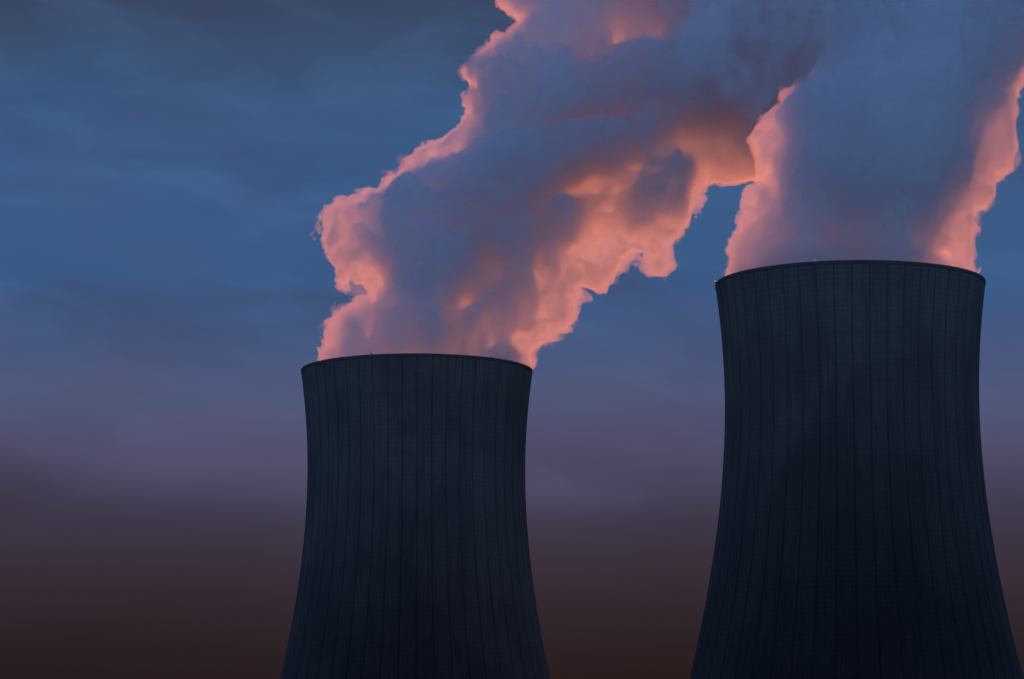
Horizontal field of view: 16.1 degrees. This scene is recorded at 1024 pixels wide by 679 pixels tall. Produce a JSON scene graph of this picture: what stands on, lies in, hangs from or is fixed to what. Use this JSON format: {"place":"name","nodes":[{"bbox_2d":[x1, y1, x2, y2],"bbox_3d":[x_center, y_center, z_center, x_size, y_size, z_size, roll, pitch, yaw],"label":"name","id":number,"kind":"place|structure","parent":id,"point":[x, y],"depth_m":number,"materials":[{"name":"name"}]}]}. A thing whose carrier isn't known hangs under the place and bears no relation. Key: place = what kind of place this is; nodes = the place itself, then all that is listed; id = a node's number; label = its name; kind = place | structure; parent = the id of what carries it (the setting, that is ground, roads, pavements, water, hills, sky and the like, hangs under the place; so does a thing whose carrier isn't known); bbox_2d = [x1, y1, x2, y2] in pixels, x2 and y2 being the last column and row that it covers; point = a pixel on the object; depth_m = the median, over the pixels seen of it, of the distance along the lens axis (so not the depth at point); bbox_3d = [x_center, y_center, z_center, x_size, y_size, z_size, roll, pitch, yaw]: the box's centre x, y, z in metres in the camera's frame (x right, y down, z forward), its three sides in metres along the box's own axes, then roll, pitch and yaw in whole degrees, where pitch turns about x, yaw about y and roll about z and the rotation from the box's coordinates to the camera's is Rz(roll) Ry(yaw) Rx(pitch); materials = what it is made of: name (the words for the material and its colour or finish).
{"place":"outdoors","nodes":[
{"label":"outdoors","id":0,"kind":"place"},
{"bbox_2d":[280,353,549,678],"bbox_3d":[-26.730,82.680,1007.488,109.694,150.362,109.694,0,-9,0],"label":"cooling tower","id":1,"kind":"structure","parent":0,"point":[415,563],"depth_m":986.28,"materials":[{"name":"concrete"}]},
{"bbox_2d":[0,0,1023,678],"label":"sky","id":2,"kind":"structure","parent":0,"point":[204,204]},
{"bbox_2d":[690,260,1023,678],"bbox_3d":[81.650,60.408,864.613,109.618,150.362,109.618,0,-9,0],"label":"cooling tower","id":3,"kind":"structure","parent":0,"point":[854,538],"depth_m":842.55,"materials":[{"name":"concrete"}]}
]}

